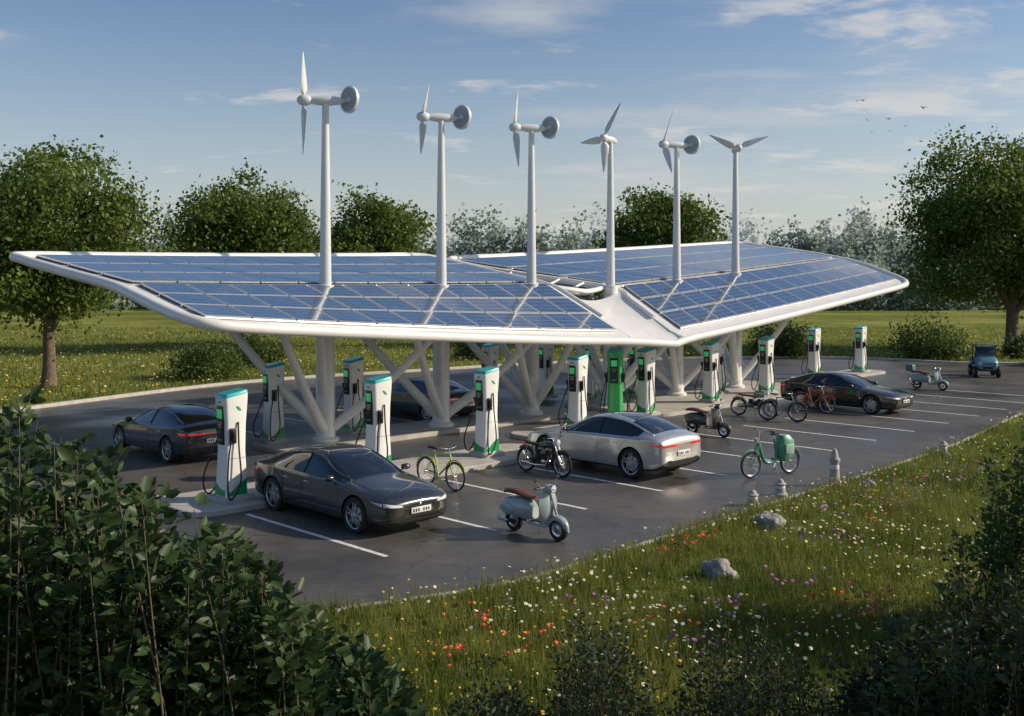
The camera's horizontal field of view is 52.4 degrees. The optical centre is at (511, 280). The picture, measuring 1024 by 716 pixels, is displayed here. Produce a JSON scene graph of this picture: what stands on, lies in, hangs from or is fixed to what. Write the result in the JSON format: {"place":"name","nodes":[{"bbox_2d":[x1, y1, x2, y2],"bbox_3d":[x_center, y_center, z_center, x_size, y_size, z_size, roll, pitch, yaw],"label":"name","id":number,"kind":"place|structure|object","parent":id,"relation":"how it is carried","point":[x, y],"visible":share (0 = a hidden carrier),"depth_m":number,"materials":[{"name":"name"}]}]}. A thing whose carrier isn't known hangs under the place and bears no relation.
{"place":"outdoors","nodes":[
{"label":"outdoors","id":0,"kind":"place"},
{"bbox_2d":[0,294,1023,715],"bbox_3d":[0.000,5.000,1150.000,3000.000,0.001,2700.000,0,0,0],"label":"ground","id":1,"kind":"structure","parent":0,"point":[830,318],"depth_m":66.56,"materials":[{"name":"green plant"}]},
{"bbox_2d":[0,134,196,388],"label":"deciduous tree","id":2,"kind":"object","parent":1,"relation":"on","point":[34,197],"visible":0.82,"depth_m":46.96,"materials":[{"name":"green plant"}]},
{"bbox_2d":[158,331,253,381],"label":"shrub","id":3,"kind":"object","parent":1,"relation":"on","point":[209,360],"visible":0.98,"depth_m":52.15,"materials":[{"name":"green plant"}]},
{"bbox_2d":[0,384,426,715],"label":"leafy bush","id":4,"kind":"object","parent":1,"relation":"on","point":[219,623],"visible":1,"depth_m":7.96,"materials":[{"name":"green plant"}]},
{"bbox_2d":[147,157,339,337],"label":"deciduous tree","id":5,"kind":"object","parent":1,"relation":"on","point":[234,221],"visible":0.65,"depth_m":71.36,"materials":[{"name":"green plant"}]},
{"bbox_2d":[227,333,291,367],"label":"shrub","id":6,"kind":"object","parent":1,"relation":"on","point":[273,353],"visible":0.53,"depth_m":59.47,"materials":[{"name":"green plant"}]},
{"bbox_2d":[308,180,454,345],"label":"deciduous tree","id":7,"kind":"object","parent":1,"relation":"on","point":[387,224],"visible":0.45,"depth_m":78.19,"materials":[{"name":"green plant"}]},
{"bbox_2d":[450,342,513,359],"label":"shrub","id":8,"kind":"object","parent":1,"relation":"on","point":[468,352],"visible":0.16,"depth_m":65.78,"materials":[{"name":"green plant"}]},
{"bbox_2d":[0,328,1006,403],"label":"field daisies","id":9,"kind":"object","parent":1,"relation":"on","point":[337,362],"visible":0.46,"depth_m":67.57,"materials":[{"name":"white plant"}]},
{"bbox_2d":[0,328,1017,408],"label":"field buttercups","id":10,"kind":"object","parent":1,"relation":"on","point":[279,360],"visible":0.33,"depth_m":64.67,"materials":[{"name":"yellow plant"}]},
{"bbox_2d":[0,358,1023,630],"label":"asphalt parking lot","id":11,"kind":"structure","parent":1,"relation":"on","point":[432,550],"depth_m":26.63,"materials":[{"name":"grey asphalt"}]},
{"bbox_2d":[112,404,217,462],"bbox_3d":[-9.840,4.282,30.190,2.199,1.427,4.892,0,0,-45],"label":"parked car","id":12,"kind":"object","parent":11,"relation":"on","point":[171,433],"visible":0.88,"depth_m":28.82,"materials":[{"name":"paint"}]},
{"bbox_2d":[161,443,537,516],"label":"pavement island","id":13,"kind":"structure","parent":11,"relation":"on","point":[183,502],"depth_m":26.64,"materials":[{"name":"concrete"}]},
{"bbox_2d":[202,388,253,504],"bbox_3d":[-6.239,3.641,23.061,0.860,2.458,0.967,0,0,-45],"label":"ev charger","id":14,"kind":"object","parent":13,"relation":"on","point":[230,486],"visible":0.99,"depth_m":22.89,"materials":[{"name":"white plastic"}]},
{"bbox_2d":[355,375,391,460],"bbox_3d":[-3.404,3.641,26.265,0.860,2.458,0.967,0,0,-44],"label":"ev charger","id":15,"kind":"object","parent":13,"relation":"on","point":[377,391],"visible":0.7,"depth_m":26.10,"materials":[{"name":"white plastic"}]},
{"bbox_2d":[464,366,504,457],"bbox_3d":[-0.718,3.641,28.953,0.860,2.458,0.967,0,0,-42],"label":"ev charger","id":16,"kind":"object","parent":13,"relation":"on","point":[486,438],"visible":1,"depth_m":28.78,"materials":[{"name":"white plastic"}]},
{"bbox_2d":[254,443,446,533],"bbox_3d":[-3.510,4.282,22.210,2.199,1.427,4.892,0,0,-45],"label":"parked car","id":17,"kind":"object","parent":11,"relation":"on","point":[357,488],"visible":1,"depth_m":21.35,"materials":[{"name":"paint"}]},
{"bbox_2d":[253,406,567,453],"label":"pavement island","id":18,"kind":"structure","parent":11,"relation":"on","point":[409,430],"depth_m":34.19,"materials":[{"name":"concrete"}]},
{"bbox_2d":[253,361,289,443],"bbox_3d":[-7.211,3.666,31.362,0.843,2.409,0.948,0,0,-41],"label":"ev charger","id":19,"kind":"object","parent":18,"relation":"on","point":[273,431],"visible":1,"depth_m":31.18,"materials":[{"name":"white plastic"}]},
{"bbox_2d":[335,356,365,433],"bbox_3d":[-5.109,3.666,33.361,0.843,2.409,0.948,0,0,-44],"label":"ev charger","id":20,"kind":"object","parent":18,"relation":"on","point":[353,369],"visible":0.82,"depth_m":33.20,"materials":[{"name":"white plastic"}]},
{"bbox_2d":[481,343,502,403],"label":"ev charger","id":21,"kind":"object","parent":18,"relation":"on","point":[490,351],"visible":0.2,"depth_m":41.03,"materials":[{"name":"white plastic"}]},
{"bbox_2d":[390,377,475,419],"bbox_3d":[-3.384,4.282,38.457,2.199,1.427,4.892,0,0,-45],"label":"parked car","id":22,"kind":"object","parent":11,"relation":"on","point":[402,399],"visible":0.32,"depth_m":37.36,"materials":[{"name":"black paint"}]},
{"bbox_2d":[416,445,464,490],"bbox_3d":[-1.734,4.483,25.014,1.799,1.036,0.666,0,0,45],"label":"bicycle","id":23,"kind":"object","parent":11,"relation":"on","point":[436,475],"visible":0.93,"depth_m":25.00,"materials":[{"name":"paint"}]},
{"bbox_2d":[497,475,568,540],"bbox_3d":[0.433,4.402,20.416,1.831,1.188,0.722,0,0,45],"label":"motor scooter","id":24,"kind":"object","parent":11,"relation":"on","point":[519,507],"visible":1,"depth_m":20.34,"materials":[{"name":"paint"}]},
{"bbox_2d":[48,381,1021,556],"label":"parking lines","id":25,"kind":"object","parent":11,"relation":"on","point":[324,537],"visible":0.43,"depth_m":25.87,"materials":[{"name":"paint"}]},
{"bbox_2d":[510,423,566,439],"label":"pavement island","id":26,"kind":"structure","parent":11,"relation":"on","point":[521,434],"depth_m":33.29,"materials":[{"name":"concrete"}]},
{"bbox_2d":[558,354,587,425],"bbox_3d":[2.142,3.641,33.961,0.967,2.458,0.860,0,0,44],"label":"ev charger","id":27,"kind":"object","parent":26,"relation":"on","point":[576,383],"visible":0.87,"depth_m":33.79,"materials":[{"name":"white plastic"}]},
{"bbox_2d":[517,431,571,477],"bbox_3d":[0.820,4.431,26.780,1.929,1.130,0.702,0,0,45],"label":"motorcycle","id":28,"kind":"object","parent":11,"relation":"on","point":[546,458],"visible":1,"depth_m":26.65,"materials":[{"name":"paint"}]},
{"bbox_2d":[539,344,556,398],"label":"ev charger","id":29,"kind":"object","parent":11,"relation":"on","point":[545,360],"visible":0.62,"depth_m":43.08,"materials":[{"name":"white plastic"}]},
{"bbox_2d":[527,411,700,478],"bbox_3d":[2.610,4.239,27.890,2.199,1.513,4.892,0,0,-45],"label":"parked car","id":30,"kind":"object","parent":11,"relation":"on","point":[632,444],"visible":0.94,"depth_m":26.61,"materials":[{"name":"silver paint"}]},
{"bbox_2d":[564,381,783,416],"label":"pavement island","id":31,"kind":"structure","parent":11,"relation":"on","point":[667,405],"depth_m":42.16,"materials":[{"name":"concrete"}]},
{"bbox_2d":[9,241,908,442],"bbox_3d":[2.698,1.347,41.298,10.850,7.065,40.518,0,0,44],"label":"solar canopy","id":32,"kind":"object","parent":31,"relation":"on","point":[366,298],"visible":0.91,"depth_m":34.95,"materials":[{"name":"blue glass"}]},
{"bbox_2d":[297,53,358,286],"bbox_3d":[-5.573,-3.310,31.602,1.891,7.161,0.667,0,0,-4],"label":"wind turbine","id":33,"kind":"object","parent":32,"relation":"attached to","point":[347,100],"visible":0.97,"depth_m":31.42,"materials":[{"name":"white metal"}]},
{"bbox_2d":[416,82,470,286],"bbox_3d":[-2.352,-3.084,34.686,1.711,6.719,1.072,0,0,-39],"label":"wind turbine","id":34,"kind":"object","parent":32,"relation":"attached to","point":[460,118],"visible":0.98,"depth_m":34.71,"materials":[{"name":"white metal"}]},
{"bbox_2d":[509,92,558,285],"bbox_3d":[0.785,-3.314,37.800,1.739,7.108,0.811,0,0,-27],"label":"wind turbine","id":35,"kind":"object","parent":32,"relation":"attached to","point":[548,128],"visible":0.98,"depth_m":37.78,"materials":[{"name":"white metal"}]},
{"bbox_2d":[581,103,620,287],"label":"wind turbine","id":36,"kind":"object","parent":32,"relation":"attached to","point":[606,149],"visible":1,"depth_m":40.94,"materials":[{"name":"white metal"}]},
{"bbox_2d":[658,112,699,281],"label":"wind turbine","id":37,"kind":"object","parent":32,"relation":"attached to","point":[690,144],"visible":0.98,"depth_m":44.08,"materials":[{"name":"white metal"}]},
{"bbox_2d":[710,135,768,274],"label":"wind turbine","id":38,"kind":"object","parent":32,"relation":"attached to","point":[736,149],"visible":0.98,"depth_m":47.24,"materials":[{"name":"white metal"}]},
{"bbox_2d":[584,345,602,399],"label":"ev charger","id":39,"kind":"object","parent":31,"relation":"on","point":[593,391],"visible":0.25,"depth_m":42.55,"materials":[{"name":"white plastic"}]},
{"bbox_2d":[600,347,628,413],"bbox_3d":[3.633,3.604,36.360,0.996,2.532,0.886,0,0,15],"label":"ev charger","id":40,"kind":"object","parent":31,"relation":"on","point":[615,377],"visible":0.76,"depth_m":36.14,"materials":[{"name":"green plastic"}]},
{"bbox_2d":[623,346,643,397],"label":"ev charger","id":41,"kind":"object","parent":31,"relation":"on","point":[632,357],"visible":0.36,"depth_m":43.26,"materials":[{"name":"white plastic"}]},
{"bbox_2d":[628,346,659,415],"bbox_3d":[4.859,3.641,37.661,0.860,2.458,0.967,0,0,-42],"label":"ev charger","id":42,"kind":"object","parent":31,"relation":"on","point":[645,377],"visible":0.98,"depth_m":37.50,"materials":[{"name":"white plastic"}]},
{"bbox_2d":[694,340,722,402],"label":"ev charger","id":43,"kind":"object","parent":31,"relation":"on","point":[710,389],"visible":0.99,"depth_m":41.48,"materials":[{"name":"white plastic"}]},
{"bbox_2d":[711,337,728,393],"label":"ev charger","id":44,"kind":"object","parent":31,"relation":"on","point":[721,375],"visible":0.33,"depth_m":44.75,"materials":[{"name":"white plastic"}]},
{"bbox_2d":[751,336,777,393],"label":"ev charger","id":45,"kind":"object","parent":31,"relation":"on","point":[765,362],"visible":0.99,"depth_m":44.79,"materials":[{"name":"white plastic"}]},
{"bbox_2d":[682,399,730,437],"bbox_3d":[6.284,4.402,33.517,1.831,1.188,0.722,0,0,45],"label":"motor scooter","id":46,"kind":"object","parent":11,"relation":"on","point":[697,419],"visible":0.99,"depth_m":33.46,"materials":[{"name":"paint"}]},
{"bbox_2d":[730,386,779,416],"bbox_3d":[8.923,4.431,38.184,1.928,1.130,0.702,0,0,35],"label":"motorcycle","id":47,"kind":"object","parent":11,"relation":"on","point":[754,405],"visible":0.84,"depth_m":38.17,"materials":[{"name":"paint"}]},
{"bbox_2d":[740,428,800,477],"bbox_3d":[6.628,4.390,26.588,2.070,1.212,0.712,0,0,-30],"label":"cargo bicycle","id":48,"kind":"object","parent":11,"relation":"on","point":[785,448],"visible":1,"depth_m":26.60,"materials":[{"name":"paint"}]},
{"bbox_2d":[773,479,787,496],"bbox_3d":[6.250,4.808,24.200,0.340,0.384,0.340,0,0,0],"label":"concrete bollard","id":49,"kind":"object","parent":11,"relation":"on","point":[780,484],"visible":0.88,"depth_m":24.11,"materials":[{"name":"grey concrete"}]},
{"bbox_2d":[757,392,807,421],"bbox_3d":[9.583,4.483,36.910,1.799,1.036,0.666,0,0,30],"label":"bicycle","id":50,"kind":"object","parent":11,"relation":"on","point":[790,405],"visible":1,"depth_m":36.88,"materials":[{"name":"paint"}]},
{"bbox_2d":[793,385,835,413],"bbox_3d":[11.436,4.483,39.414,1.799,1.036,0.666,0,0,45],"label":"bicycle","id":51,"kind":"object","parent":11,"relation":"on","point":[811,403],"visible":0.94,"depth_m":39.38,"materials":[{"name":"paint"}]},
{"bbox_2d":[790,369,885,377],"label":"pavement island","id":52,"kind":"structure","parent":11,"relation":"on","point":[871,373],"depth_m":54.98,"materials":[{"name":"concrete"}]},
{"bbox_2d":[801,327,821,374],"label":"ev charger","id":53,"kind":"object","parent":52,"relation":"on","point":[813,349],"visible":0.89,"depth_m":52.79,"materials":[{"name":"white plastic"}]},
{"bbox_2d":[848,325,869,371],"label":"ev charger","id":54,"kind":"object","parent":52,"relation":"on","point":[860,351],"visible":1,"depth_m":55.29,"materials":[{"name":"white plastic"}]},
{"bbox_2d":[780,371,912,413],"bbox_3d":[12.990,4.282,40.510,2.199,1.427,4.892,0,0,-45],"label":"parked car","id":55,"kind":"object","parent":11,"relation":"on","point":[843,388],"visible":0.94,"depth_m":39.73,"materials":[{"name":"black paint"}]},
{"bbox_2d":[906,364,948,390],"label":"motor scooter","id":56,"kind":"object","parent":11,"relation":"on","point":[919,379],"visible":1,"depth_m":47.63,"materials":[{"name":"paint"}]},
{"bbox_2d":[967,343,1001,377],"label":"utility cart","id":57,"kind":"object","parent":11,"relation":"on","point":[983,358],"visible":1,"depth_m":53.55,"materials":[{"name":"paint"}]},
{"bbox_2d":[0,356,1023,412],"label":"kerb","id":58,"kind":"structure","parent":1,"relation":"on","point":[53,404],"depth_m":51.09,"materials":[{"name":"concrete"}]},
{"bbox_2d":[3,196,1023,310],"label":"distant trees","id":59,"kind":"object","parent":1,"relation":"on","point":[879,257],"visible":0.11,"depth_m":186.58,"materials":[{"name":"green plant"}]},
{"bbox_2d":[19,412,1023,715],"bbox_3d":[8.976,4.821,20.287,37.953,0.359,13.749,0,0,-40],"label":"meadow grass","id":60,"kind":"structure","parent":1,"relation":"on","point":[615,564],"depth_m":16.23,"materials":[{"name":"green plant"}]},
{"bbox_2d":[114,201,985,297],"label":"distant woodland","id":61,"kind":"object","parent":1,"relation":"on","point":[748,230],"visible":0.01,"depth_m":287.12,"materials":[{"name":"green plant"}]},
{"bbox_2d":[441,608,843,715],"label":"leafy bush","id":62,"kind":"object","parent":1,"relation":"on","point":[593,704],"visible":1,"depth_m":9.14,"materials":[{"name":"green plant"}]},
{"bbox_2d":[305,413,1022,613],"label":"kerb","id":63,"kind":"structure","parent":1,"relation":"on","point":[1010,418],"depth_m":19.64,"materials":[{"name":"concrete"}]},
{"bbox_2d":[588,178,742,298],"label":"deciduous tree","id":64,"kind":"object","parent":1,"relation":"on","point":[655,222],"visible":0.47,"depth_m":78.19,"materials":[{"name":"green plant"}]},
{"bbox_2d":[419,473,933,689],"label":"red poppies","id":65,"kind":"object","parent":1,"relation":"on","point":[459,646],"visible":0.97,"depth_m":14.76,"materials":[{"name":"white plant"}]},
{"bbox_2d":[337,409,1022,707],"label":"white daisies","id":66,"kind":"object","parent":1,"relation":"on","point":[675,621],"visible":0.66,"depth_m":15.84,"materials":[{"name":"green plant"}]},
{"bbox_2d":[357,433,1019,715],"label":"yellow flowers","id":67,"kind":"object","parent":1,"relation":"on","point":[503,634],"visible":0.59,"depth_m":15.01,"materials":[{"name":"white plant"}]},
{"bbox_2d":[700,558,738,579],"bbox_3d":[3.483,4.879,17.472,0.622,0.425,0.551,0,0,0],"label":"rock","id":68,"kind":"object","parent":1,"relation":"on","point":[715,565],"visible":0.66,"depth_m":17.39,"materials":[{"name":"grey stone"}]},
{"bbox_2d":[745,490,759,506],"bbox_3d":[5.350,4.828,23.100,0.340,0.344,0.340,0,0,0],"label":"concrete bollard","id":69,"kind":"object","parent":1,"relation":"on","point":[751,493],"visible":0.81,"depth_m":23.02,"materials":[{"name":"grey concrete"}]},
{"bbox_2d":[753,512,785,531],"bbox_3d":[5.216,4.887,20.937,0.598,0.412,0.586,0,0,40],"label":"rock","id":70,"kind":"object","parent":1,"relation":"on","point":[774,518],"visible":0.7,"depth_m":20.74,"materials":[{"name":"grey stone"}]},
{"bbox_2d":[565,460,986,659],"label":"purple flowers","id":71,"kind":"object","parent":1,"relation":"on","point":[671,635],"visible":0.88,"depth_m":16.46,"materials":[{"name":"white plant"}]},
{"bbox_2d":[745,318,816,358],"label":"shrub","id":72,"kind":"object","parent":1,"relation":"on","point":[785,344],"visible":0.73,"depth_m":67.06,"materials":[{"name":"green plant"}]},
{"bbox_2d":[827,449,840,484],"bbox_3d":[7.850,4.545,25.300,0.340,0.910,0.340,0,0,0],"label":"concrete bollard","id":73,"kind":"object","parent":1,"relation":"on","point":[834,459],"visible":0.78,"depth_m":25.22,"materials":[{"name":"grey concrete"}]},
{"bbox_2d":[861,479,875,488],"bbox_3d":[8.584,4.946,25.106,0.357,0.297,0.370,0,0,0],"label":"rock","id":74,"kind":"object","parent":1,"relation":"on","point":[870,482],"visible":0.45,"depth_m":24.97,"materials":[{"name":"grey stone"}]},
{"bbox_2d":[808,556,1023,715],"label":"leafy bush","id":75,"kind":"object","parent":1,"relation":"on","point":[905,692],"visible":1,"depth_m":8.84,"materials":[{"name":"green plant"}]},
{"bbox_2d":[866,307,976,360],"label":"shrub","id":76,"kind":"object","parent":1,"relation":"on","point":[923,346],"visible":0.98,"depth_m":65.42,"materials":[{"name":"green plant"}]},
{"bbox_2d":[937,441,947,453],"bbox_3d":[12.400,4.808,29.900,0.340,0.384,0.340,0,0,0],"label":"concrete bollard","id":77,"kind":"object","parent":1,"relation":"on","point":[943,444],"visible":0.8,"depth_m":29.83,"materials":[{"name":"grey concrete"}]},
{"bbox_2d":[877,123,1023,349],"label":"deciduous tree","id":78,"kind":"object","parent":1,"relation":"on","point":[986,215],"visible":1,"depth_m":72.58,"materials":[{"name":"green plant"}]},
{"bbox_2d":[925,421,1023,659],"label":"leafy bush","id":79,"kind":"object","parent":1,"relation":"on","point":[1014,542],"visible":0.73,"depth_m":14.83,"materials":[{"name":"green plant"}]},
{"bbox_2d":[996,330,1023,357],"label":"shrub","id":80,"kind":"object","parent":1,"relation":"on","point":[1014,348],"visible":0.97,"depth_m":66.85,"materials":[{"name":"green plant"}]},
{"bbox_2d":[0,0,1023,254],"label":"sky","id":81,"kind":"structure","parent":0,"point":[182,90],"materials":[{"name":"blue"}]}
]}

